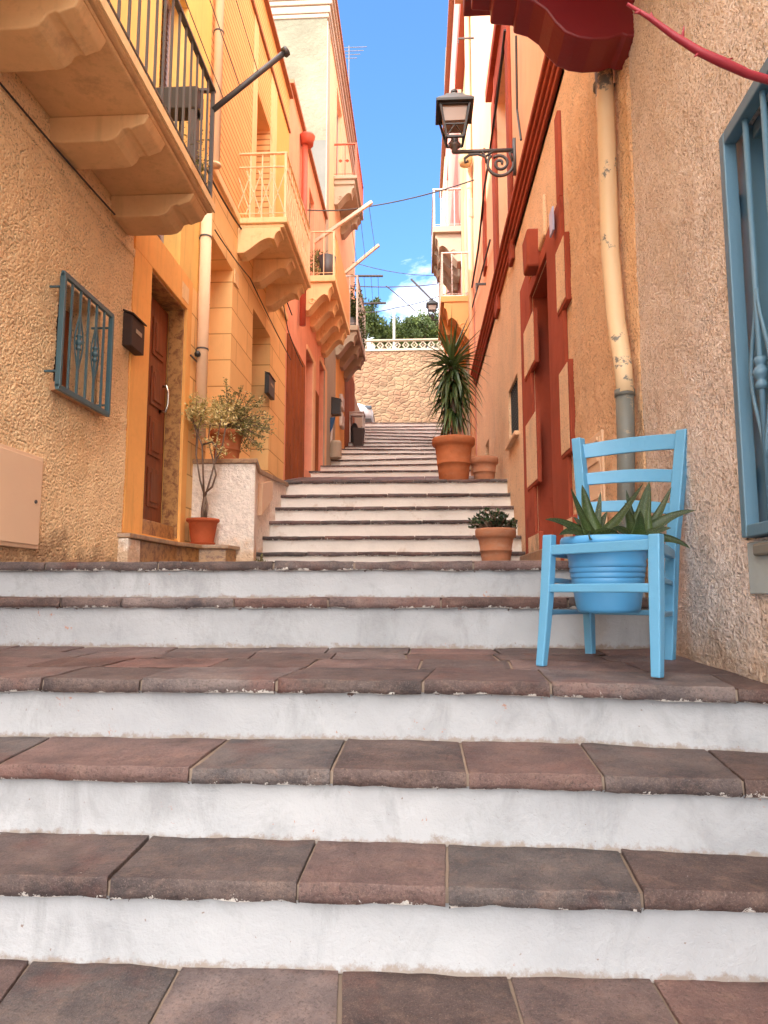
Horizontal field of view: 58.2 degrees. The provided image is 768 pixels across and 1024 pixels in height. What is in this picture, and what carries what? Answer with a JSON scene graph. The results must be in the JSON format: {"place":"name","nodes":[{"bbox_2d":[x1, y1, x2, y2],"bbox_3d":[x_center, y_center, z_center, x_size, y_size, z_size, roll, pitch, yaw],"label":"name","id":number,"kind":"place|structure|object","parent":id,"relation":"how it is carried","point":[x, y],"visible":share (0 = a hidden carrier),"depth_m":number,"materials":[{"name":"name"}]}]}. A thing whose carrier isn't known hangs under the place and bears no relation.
{"place":"outdoors","nodes":[
{"label":"outdoors","id":0,"kind":"place"},
{"bbox_2d":[156,86,210,183],"bbox_3d":[-1.503,-2.618,4.833,0.542,0.778,0.444,0,-6,3],"label":"planter","id":1,"kind":"object","parent":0,"point":[173,96],"visible":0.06,"depth_m":4.86,"materials":[{"name":"black paint"}]},
{"bbox_2d":[0,422,767,1023],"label":"stair paving","id":2,"kind":"structure","parent":0,"point":[230,870],"depth_m":1.64,"materials":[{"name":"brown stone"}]},
{"bbox_2d":[191,458,288,561],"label":"stair block","id":3,"kind":"structure","parent":2,"relation":"on","point":[244,498],"depth_m":6.31,"materials":[{"name":"beige paint"}]},
{"bbox_2d":[210,428,243,458],"bbox_3d":[-1.539,-0.619,6.751,0.334,0.335,0.331,0,-6,3],"label":"flower pot","id":4,"kind":"object","parent":3,"relation":"on","point":[233,448],"visible":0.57,"depth_m":6.64,"materials":[{"name":"ceramic"}]},
{"bbox_2d":[206,377,276,453],"bbox_3d":[-1.398,-0.892,6.754,0.785,0.748,0.510,0,-6,3],"label":"shrub","id":5,"kind":"object","parent":4,"relation":"in","point":[244,425],"visible":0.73,"depth_m":6.67,"materials":[{"name":"green plant"}]},
{"bbox_2d":[269,0,365,464],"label":"tall house","id":6,"kind":"structure","parent":2,"relation":"on","point":[309,33],"depth_m":16.65,"materials":[{"name":"paint"}]},
{"bbox_2d":[331,397,341,415],"bbox_3d":[-1.122,-2.499,16.364,0.232,0.415,0.256,0,-6,3],"label":"utility box","id":7,"kind":"object","parent":6,"relation":"attached to","point":[336,406],"depth_m":16.25,"materials":[{"name":"black paint"}]},
{"bbox_2d":[339,413,344,429],"bbox_3d":[-1.107,-2.390,18.122,0.087,0.360,0.500,0,-6,3],"label":"utility box","id":8,"kind":"object","parent":6,"relation":"attached to","point":[341,421],"visible":0.83,"depth_m":17.89,"materials":[{"name":"beige plastic"}]},
{"bbox_2d":[339,394,344,411],"bbox_3d":[-1.108,-2.867,18.147,0.087,0.360,0.500,0,-6,3],"label":"utility box","id":9,"kind":"object","parent":6,"relation":"attached to","point":[341,397],"visible":0.67,"depth_m":17.92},
{"bbox_2d":[344,46,366,79],"bbox_3d":[-0.949,-12.948,21.044,0.850,2.762,0.036,0,-6,3],"label":"antenna","id":10,"kind":"object","parent":6,"relation":"on","point":[348,54],"visible":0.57,"depth_m":21.16,"materials":[{"name":"grey metal"}]},
{"bbox_2d":[350,274,365,347],"bbox_3d":[-0.866,-5.325,18.352,0.735,1.592,2.162,0,-6,3],"label":"balcony railing","id":11,"kind":"object","parent":6,"relation":"on","point":[353,312],"visible":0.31,"depth_m":17.60,"materials":[{"name":"grey metal"}]},
{"bbox_2d":[345,244,379,273],"bbox_3d":[-0.543,-6.256,17.061,0.879,0.752,0.072,0,-6,3],"label":"clothes pole","id":12,"kind":"object","parent":6,"relation":"attached to","point":[363,257],"visible":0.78,"depth_m":17.03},
{"bbox_2d":[358,275,382,276],"bbox_3d":[-0.505,-6.104,17.848,0.961,0.073,0.050,0,-6,3],"label":"clothes pole","id":13,"kind":"object","parent":6,"relation":"attached to","point":[370,275],"visible":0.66,"depth_m":17.82,"materials":[{"name":"grey metal"}]},
{"bbox_2d":[364,302,385,304],"bbox_3d":[-0.432,-5.997,19.847,0.981,0.062,0.054,0,-6,3],"label":"clothes pole","id":14,"kind":"object","parent":6,"relation":"attached to","point":[369,303],"visible":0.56,"depth_m":19.82,"materials":[{"name":"grey metal"}]},
{"bbox_2d":[330,440,341,459],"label":"stone block","id":15,"kind":"structure","parent":2,"relation":"on","point":[335,449],"depth_m":15.93,"materials":[{"name":"beige stone"}]},
{"bbox_2d":[330,417,334,441],"bbox_3d":[-1.225,-1.904,16.060,0.203,0.656,0.120,0,-6,3],"label":"folded parasol","id":16,"kind":"object","parent":15,"relation":"on","point":[332,419],"visible":0.74,"depth_m":16.02,"materials":[{"name":"blue fabric"}]},
{"bbox_2d":[351,423,357,441],"bbox_3d":[-0.889,-2.330,20.767,0.434,0.720,0.366,0,-6,3],"label":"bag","id":17,"kind":"object","parent":2,"relation":"on","point":[354,425],"visible":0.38,"depth_m":20.68,"materials":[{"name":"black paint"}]},
{"bbox_2d":[349,411,365,441],"bbox_3d":[-0.799,-2.465,20.676,0.446,0.967,0.600,0,-6,3],"label":"folding table","id":18,"kind":"object","parent":2,"relation":"on","point":[352,414],"visible":0.79,"depth_m":20.44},
{"bbox_2d":[353,428,364,445],"bbox_3d":[-0.724,-2.077,19.867,0.335,0.629,0.349,0,-6,3],"label":"plastic tub","id":19,"kind":"object","parent":2,"relation":"on","point":[358,436],"visible":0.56,"depth_m":19.71,"materials":[{"name":"black plastic"}]},
{"bbox_2d":[0,569,767,982],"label":"stair risers","id":20,"kind":"object","parent":2,"relation":"on","point":[592,943],"visible":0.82,"depth_m":1.72,"materials":[{"name":"white paint"}]},
{"bbox_2d":[256,482,521,561],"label":"stair risers","id":21,"kind":"object","parent":2,"relation":"on","point":[445,545],"visible":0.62,"depth_m":7.64,"materials":[{"name":"white paint"}]},
{"bbox_2d":[310,423,470,476],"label":"stair risers","id":22,"kind":"object","parent":2,"relation":"on","point":[392,468],"visible":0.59,"depth_m":17.29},
{"bbox_2d":[432,434,474,479],"bbox_3d":[0.873,-0.629,8.642,0.541,0.580,0.535,0,-6,3],"label":"flower pot","id":23,"kind":"object","parent":2,"relation":"on","point":[453,454],"visible":0.86,"depth_m":8.46,"materials":[{"name":"ceramic"}]},
{"bbox_2d":[413,310,489,450],"bbox_3d":[0.862,-1.667,8.739,1.042,2.098,1.025,0,-6,3],"label":"yucca","id":24,"kind":"object","parent":23,"relation":"in","point":[452,387],"visible":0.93,"depth_m":8.68,"materials":[{"name":"green plant"}]},
{"bbox_2d":[470,455,497,478],"bbox_3d":[1.250,-0.509,8.608,0.357,0.334,0.354,0,-6,3],"label":"flower pot","id":25,"kind":"object","parent":2,"relation":"on","point":[483,466],"visible":0.88,"depth_m":8.48,"materials":[{"name":"ceramic"}]},
{"bbox_2d":[475,527,515,560],"bbox_3d":[0.983,0.322,6.059,0.359,0.346,0.355,0,-6,3],"label":"flower pot","id":26,"kind":"object","parent":2,"relation":"on","point":[495,543],"visible":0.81,"depth_m":5.94,"materials":[{"name":"ceramic"}]},
{"bbox_2d":[467,507,517,528],"bbox_3d":[0.954,0.067,6.075,0.453,0.233,0.392,0,-6,3],"label":"jade plant","id":27,"kind":"object","parent":26,"relation":"on","point":[495,521],"visible":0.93,"depth_m":6.03,"materials":[{"name":"green plant"}]},
{"bbox_2d":[536,429,686,677],"bbox_3d":[0.802,0.092,2.420,0.450,0.870,0.635,-4,-8,33],"label":"chair","id":28,"kind":"object","parent":2,"relation":"on","point":[661,587],"visible":0.84,"depth_m":2.52,"materials":[{"name":"blue wood"}]},
{"bbox_2d":[560,534,647,612],"bbox_3d":[0.774,0.217,2.393,0.313,0.257,0.313,0,-6,3],"label":"flower pot","id":29,"kind":"object","parent":28,"relation":"hanging from","point":[610,567],"visible":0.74,"depth_m":2.29,"materials":[{"name":"ceramic"}]},
{"bbox_2d":[545,484,642,539],"bbox_3d":[0.700,0.016,2.379,0.314,0.235,0.202,2,-7,-18],"label":"aloe","id":30,"kind":"object","parent":29,"relation":"in","point":[589,521],"visible":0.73,"depth_m":2.38,"materials":[{"name":"green plant"}]},
{"bbox_2d":[611,482,695,547],"bbox_3d":[0.904,0.010,2.373,0.303,0.241,0.151,3,-7,-24],"label":"aloe","id":31,"kind":"object","parent":29,"relation":"in","point":[641,521],"visible":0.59,"depth_m":2.39,"materials":[{"name":"green plant"}]},
{"bbox_2d":[337,0,448,348],"label":"sky","id":32,"kind":"structure","parent":0,"point":[395,83],"materials":[{"name":"blue"}]},
{"bbox_2d":[386,286,414,310],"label":"cable","id":33,"kind":"object","parent":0,"point":[400,297],"visible":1,"depth_m":19.81,"materials":[{"name":"grey metal"}]},
{"label":"ground","id":34,"kind":"structure","parent":0,"visible":0},
{"bbox_2d":[0,0,215,561],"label":"stucco house","id":35,"kind":"structure","parent":34,"relation":"on","point":[81,80],"depth_m":3.93,"materials":[{"name":"yellow paint"}]},
{"bbox_2d":[0,82,115,214],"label":"cable","id":36,"kind":"object","parent":35,"relation":"attached to","point":[44,135],"visible":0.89,"depth_m":3.86,"materials":[{"name":"brown rubber"}]},
{"bbox_2d":[44,270,114,416],"bbox_3d":[-1.929,-0.981,4.153,0.372,0.705,0.697,0,-6,3],"label":"window","id":37,"kind":"structure","parent":35,"relation":"in","point":[59,385],"depth_m":4.09,"materials":[{"name":"blue metal"}]},
{"bbox_2d":[211,46,289,111],"bbox_3d":[-0.976,-3.175,5.064,0.567,0.524,0.072,0,-6,-2],"label":"clothes pole","id":38,"kind":"object","parent":35,"relation":"attached to","point":[248,81],"visible":1,"depth_m":5.05,"materials":[{"name":"grey metal"}]},
{"bbox_2d":[185,0,222,96],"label":"clothes line","id":39,"kind":"object","parent":38,"relation":"attached to","point":[203,46],"visible":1,"depth_m":4.57,"materials":[{"name":"grey metal"}]},
{"bbox_2d":[209,0,239,84],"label":"clothes line","id":40,"kind":"object","parent":38,"relation":"attached to","point":[224,41],"visible":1,"depth_m":4.64,"materials":[{"name":"grey metal"}]},
{"bbox_2d":[236,0,257,70],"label":"clothes line","id":41,"kind":"object","parent":38,"relation":"attached to","point":[246,34],"visible":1,"depth_m":4.73,"materials":[{"name":"grey metal"}]},
{"bbox_2d":[117,0,310,561],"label":"orange house","id":42,"kind":"structure","parent":34,"relation":"on","point":[252,181],"depth_m":7.70,"materials":[{"name":"paint"}]},
{"bbox_2d":[122,309,146,355],"bbox_3d":[-1.783,-1.280,4.932,0.082,0.264,0.237,0,-6,3],"label":"mailbox","id":43,"kind":"object","parent":42,"relation":"attached to","point":[133,331],"visible":1,"depth_m":4.86,"materials":[{"name":"brown metal"}]},
{"bbox_2d":[143,296,169,522],"bbox_3d":[-1.919,-0.864,5.679,0.113,1.905,0.761,0,-6,3],"label":"door","id":44,"kind":"structure","parent":42,"relation":"in","point":[156,409],"depth_m":5.82,"materials":[{"name":"wood"}]},
{"bbox_2d":[182,281,188,304],"bbox_3d":[-1.769,-1.948,6.138,0.012,0.150,0.170,0,-6,3],"label":"number plate","id":45,"kind":"object","parent":42,"relation":"attached to","point":[185,292],"visible":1,"depth_m":6.13,"materials":[{"name":"paint"}]},
{"bbox_2d":[194,351,200,356],"bbox_3d":[-1.723,-1.460,6.376,0.060,0.060,0.060,0,-6,3],"label":"doorbell","id":46,"kind":"object","parent":42,"relation":"attached to","point":[197,353],"visible":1,"depth_m":6.36,"materials":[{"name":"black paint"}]},
{"bbox_2d":[186,517,219,544],"bbox_3d":[-1.601,0.178,6.090,0.290,0.234,0.287,0,-6,3],"label":"flower pot","id":47,"kind":"object","parent":42,"relation":"on","point":[202,530],"visible":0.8,"depth_m":5.99,"materials":[{"name":"ceramic"}]},
{"bbox_2d":[180,390,238,517],"bbox_3d":[-1.600,-0.504,6.169,0.616,1.194,0.387,0,-6,3],"label":"shrub","id":48,"kind":"object","parent":47,"relation":"on","point":[191,412],"visible":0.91,"depth_m":6.15,"materials":[{"name":"green plant"}]},
{"bbox_2d":[194,0,224,437],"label":"downpipe","id":49,"kind":"object","parent":42,"relation":"attached to","point":[205,237],"visible":0.84,"depth_m":6.51,"materials":[{"name":"beige metal"}]},
{"bbox_2d":[234,269,238,288],"bbox_3d":[-1.683,-2.660,7.876,0.012,0.160,0.170,0,-6,3],"label":"number plate","id":50,"kind":"object","parent":42,"relation":"attached to","point":[236,278],"visible":1,"depth_m":7.85,"materials":[{"name":"paint"}]},
{"bbox_2d":[207,169,291,314],"bbox_3d":[-1.598,-3.378,8.900,0.018,0.654,4.471,0,-6,3],"label":"cable","id":51,"kind":"object","parent":42,"relation":"attached to","point":[215,186],"visible":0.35,"depth_m":7.37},
{"bbox_2d":[214,230,290,359],"bbox_3d":[-1.590,-2.683,8.978,0.013,0.177,4.110,0,-6,3],"label":"cable","id":52,"kind":"object","parent":42,"relation":"attached to","point":[254,288],"visible":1,"depth_m":8.54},
{"bbox_2d":[264,371,275,399],"bbox_3d":[-1.559,-1.726,9.460,0.072,0.298,0.393,0,-6,3],"label":"mailbox","id":53,"kind":"object","parent":42,"relation":"attached to","point":[270,381],"visible":1,"depth_m":9.36,"materials":[{"name":"black paint"}]},
{"bbox_2d":[283,79,349,479],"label":"salmon house","id":54,"kind":"structure","parent":34,"relation":"on","point":[318,322],"depth_m":12.68,"materials":[{"name":"paint"}]},
{"bbox_2d":[283,305,302,366],"bbox_3d":[-1.467,-2.859,11.211,0.017,0.468,1.768,0,-6,3],"label":"cable","id":55,"kind":"object","parent":54,"relation":"attached to","point":[290,336],"visible":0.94,"depth_m":10.91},
{"bbox_2d":[285,333,304,479],"bbox_3d":[-1.495,-1.330,11.598,0.056,2.850,1.635,0,-6,3],"label":"sheet door","id":56,"kind":"structure","parent":54,"relation":"in","point":[295,373],"depth_m":11.45,"materials":[{"name":"red metal"}]},
{"bbox_2d":[315,391,318,470],"bbox_3d":[-1.380,-1.046,13.802,0.056,2.780,0.610,0,-6,3],"label":"sheet door","id":57,"kind":"structure","parent":54,"relation":"in","point":[317,396],"depth_m":13.89,"materials":[{"name":"red metal"}]},
{"bbox_2d":[310,248,335,274],"bbox_3d":[-1.214,-4.562,12.793,0.668,0.614,0.510,0,-6,3],"label":"flower pot","id":58,"kind":"object","parent":54,"relation":"on","point":[328,262],"visible":0.77,"depth_m":12.64,"materials":[{"name":"grey metal"}]},
{"bbox_2d":[315,200,372,243],"bbox_3d":[-0.973,-5.786,14.007,1.492,1.077,0.068,0,-6,3],"label":"clothes pole","id":59,"kind":"object","parent":54,"relation":"attached to","point":[346,219],"visible":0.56,"depth_m":13.98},
{"bbox_2d":[431,0,468,434],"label":"pink house","id":60,"kind":"structure","parent":34,"relation":"on","point":[448,265],"depth_m":16.87,"materials":[{"name":"paint"}]},
{"bbox_2d":[353,262,433,275],"bbox_3d":[0.585,-7.687,21.813,3.777,0.642,0.018,5,-8,-35],"label":"cable","id":61,"kind":"object","parent":60,"relation":"attached to","point":[395,272],"visible":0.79,"depth_m":21.63,"materials":[{"name":"grey metal"}]},
{"bbox_2d":[350,283,438,286],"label":"cable","id":62,"kind":"object","parent":60,"relation":"attached to","point":[396,286],"visible":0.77,"depth_m":22.03,"materials":[{"name":"grey metal"}]},
{"bbox_2d":[365,292,449,312],"bbox_3d":[0.734,-6.044,19.991,3.502,0.445,0.921,-4,-8,34],"label":"cable","id":63,"kind":"object","parent":60,"relation":"attached to","point":[404,306],"visible":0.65,"depth_m":20.45,"materials":[{"name":"grey metal"}]},
{"bbox_2d":[410,278,430,299],"bbox_3d":[0.963,-5.717,17.727,0.565,0.603,0.040,0,-6,3],"label":"clothes pole","id":64,"kind":"object","parent":60,"relation":"attached to","point":[420,288],"visible":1,"depth_m":17.71,"materials":[{"name":"grey metal"}]},
{"bbox_2d":[426,298,438,324],"bbox_3d":[1.498,-5.039,17.623,0.846,0.902,0.310,0,-6,3],"label":"street lantern","id":65,"kind":"object","parent":60,"relation":"attached to","point":[431,305],"visible":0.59,"depth_m":17.57,"materials":[{"name":"black paint"}]},
{"bbox_2d":[472,239,490,307],"bbox_3d":[1.631,-3.765,12.815,0.025,0.817,6.603,0,-6,3],"label":"cable","id":66,"kind":"object","parent":60,"relation":"attached to","point":[482,270],"visible":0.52,"depth_m":10.52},
{"bbox_2d":[455,4,476,475],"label":"cream house","id":67,"kind":"structure","parent":34,"relation":"on","point":[463,81],"depth_m":13.21,"materials":[{"name":"paint"}]},
{"bbox_2d":[468,198,472,217],"bbox_3d":[1.633,-5.679,13.105,0.099,0.400,0.400,0,-6,3],"label":"junction box","id":68,"kind":"object","parent":67,"relation":"attached to","point":[470,207],"visible":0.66,"depth_m":12.91,"materials":[{"name":"beige plastic"}]},
{"bbox_2d":[455,0,767,683],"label":"apricot house","id":69,"kind":"structure","parent":34,"relation":"on","point":[692,154],"depth_m":3.12,"materials":[{"name":"paint"}]},
{"bbox_2d":[307,179,473,210],"bbox_3d":[0.161,-6.088,13.751,3.119,1.275,2.084,0,-6,3],"label":"cable","id":70,"kind":"object","parent":69,"relation":"attached to","point":[398,200],"visible":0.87,"depth_m":13.64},
{"bbox_2d":[458,154,471,167],"bbox_3d":[1.516,-6.560,12.862,0.260,0.240,0.260,0,-6,3],"label":"wall lamp","id":71,"kind":"object","parent":69,"relation":"attached to","point":[461,161],"visible":0.79,"depth_m":12.80,"materials":[{"name":"beige paint"}]},
{"bbox_2d":[457,37,473,43],"bbox_3d":[1.488,-8.583,12.562,0.300,0.112,0.025,0,-6,3],"label":"wall hook","id":72,"kind":"object","parent":69,"relation":"attached to","point":[461,38],"depth_m":12.56,"materials":[{"name":"grey metal"}]},
{"bbox_2d":[435,89,516,176],"bbox_3d":[0.979,-4.047,7.360,0.847,1.024,0.396,0,-6,3],"label":"street lantern","id":73,"kind":"object","parent":69,"relation":"attached to","point":[454,110],"visible":1,"depth_m":7.29,"materials":[{"name":"black paint"}]},
{"bbox_2d":[475,283,485,291],"bbox_3d":[1.487,-3.450,10.599,0.160,0.135,0.030,0,-6,3],"label":"wall hook","id":74,"kind":"object","parent":69,"relation":"attached to","point":[477,284],"depth_m":10.59,"materials":[{"name":"grey metal"}]},
{"bbox_2d":[471,29,505,287],"bbox_3d":[1.536,-4.691,11.060,0.033,0.726,6.760,0,-6,3],"label":"cable","id":75,"kind":"object","parent":69,"relation":"attached to","point":[495,107],"visible":0.82,"depth_m":9.16,"materials":[{"name":"black rubber"}]},
{"bbox_2d":[485,24,514,318],"bbox_3d":[1.481,-4.276,8.433,0.260,3.320,1.876,0,-6,3],"label":"window","id":76,"kind":"structure","parent":69,"relation":"in","point":[496,45],"depth_m":8.62,"materials":[{"name":"red glass"}]},
{"bbox_2d":[505,378,518,450],"bbox_3d":[1.442,-1.094,7.618,0.130,0.680,0.831,0,-6,3],"label":"window","id":77,"kind":"structure","parent":69,"relation":"in","point":[514,393],"depth_m":7.64,"materials":[{"name":"black glass"}]},
{"bbox_2d":[515,35,521,140],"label":"cable","id":78,"kind":"object","parent":69,"relation":"attached to","point":[516,80],"visible":1,"depth_m":6.86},
{"bbox_2d":[549,206,554,237],"bbox_3d":[1.231,-2.127,5.062,0.014,0.180,0.120,0,-6,3],"label":"house number plate","id":79,"kind":"object","parent":69,"relation":"attached to","point":[551,223],"visible":1,"depth_m":5.04,"materials":[{"name":"ceramic"}]},
{"bbox_2d":[593,68,634,533],"bbox_3d":[1.146,-1.055,3.373,0.126,2.915,0.261,0,-6,3],"label":"downpipe","id":80,"kind":"object","parent":69,"relation":"attached to","point":[603,91],"visible":0.73,"depth_m":3.41,"materials":[{"name":"beige metal"}]},
{"bbox_2d":[626,3,767,84],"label":"red cable","id":81,"kind":"object","parent":69,"relation":"attached to","point":[718,60],"visible":1,"depth_m":1.12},
{"bbox_2d":[719,57,767,593],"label":"window","id":82,"kind":"structure","parent":69,"relation":"in","point":[743,148],"depth_m":2.01,"materials":[{"name":"blue wood"}]},
{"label":"upper street","id":83,"kind":"structure","parent":0,"visible":0},
{"bbox_2d":[355,398,361,427],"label":"retaining wall","id":84,"kind":"structure","parent":83,"relation":"on","point":[358,421],"depth_m":23.62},
{"bbox_2d":[357,403,374,421],"bbox_3d":[-2.393,-4.163,28.257,3.990,1.475,1.700,0,-6,3],"label":"parked car","id":85,"kind":"object","parent":83,"relation":"on","point":[368,411],"visible":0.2,"depth_m":27.46,"materials":[{"name":"white metal"}]},
{"bbox_2d":[354,348,443,422],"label":"stone wall","id":86,"kind":"structure","parent":83,"relation":"on","point":[389,387],"depth_m":33.52,"materials":[{"name":"beige stone"}]},
{"bbox_2d":[365,338,441,348],"bbox_3d":[1.704,-8.238,34.006,18.000,0.561,0.220,0,-6,3],"label":"balustrade","id":87,"kind":"object","parent":86,"relation":"on","point":[401,340],"visible":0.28,"depth_m":34.01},
{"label":"terrace","id":88,"kind":"structure","parent":0,"visible":0},
{"bbox_2d":[355,294,383,348],"bbox_3d":[-1.080,-9.640,37.416,2.240,4.796,2.177,0,-6,3],"label":"tree","id":89,"kind":"object","parent":88,"relation":"on","point":[372,324],"visible":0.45,"depth_m":37.24,"materials":[{"name":"green plant"}]},
{"bbox_2d":[371,315,400,348],"bbox_3d":[0.082,-9.044,39.304,1.897,4.038,1.844,0,-6,3],"label":"tree","id":90,"kind":"object","parent":88,"relation":"on","point":[385,325],"visible":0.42,"depth_m":39.03,"materials":[{"name":"green plant"}]},
{"bbox_2d":[393,311,394,347],"bbox_3d":[0.537,-9.113,36.877,0.111,3.391,0.111,2,-7,-19],"label":"lamp pole","id":91,"kind":"object","parent":88,"relation":"on","point":[393,327],"visible":0.35,"depth_m":36.92,"materials":[{"name":"white metal"}]},
{"bbox_2d":[384,314,423,348],"bbox_3d":[1.058,-9.011,38.367,2.399,3.765,2.249,0,-6,3],"label":"tree","id":92,"kind":"object","parent":88,"relation":"on","point":[406,328],"visible":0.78,"depth_m":37.89,"materials":[{"name":"green plant"}]},
{"bbox_2d":[407,308,440,347],"bbox_3d":[2.172,-9.260,39.255,2.394,4.453,2.210,0,-6,3],"label":"tree","id":93,"kind":"object","parent":88,"relation":"on","point":[426,326],"visible":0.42,"depth_m":38.82,"materials":[{"name":"green plant"}]},
{"bbox_2d":[428,309,442,347],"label":"tree","id":94,"kind":"object","parent":88,"relation":"on","point":[436,316],"visible":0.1,"depth_m":40.92,"materials":[{"name":"green plant"}]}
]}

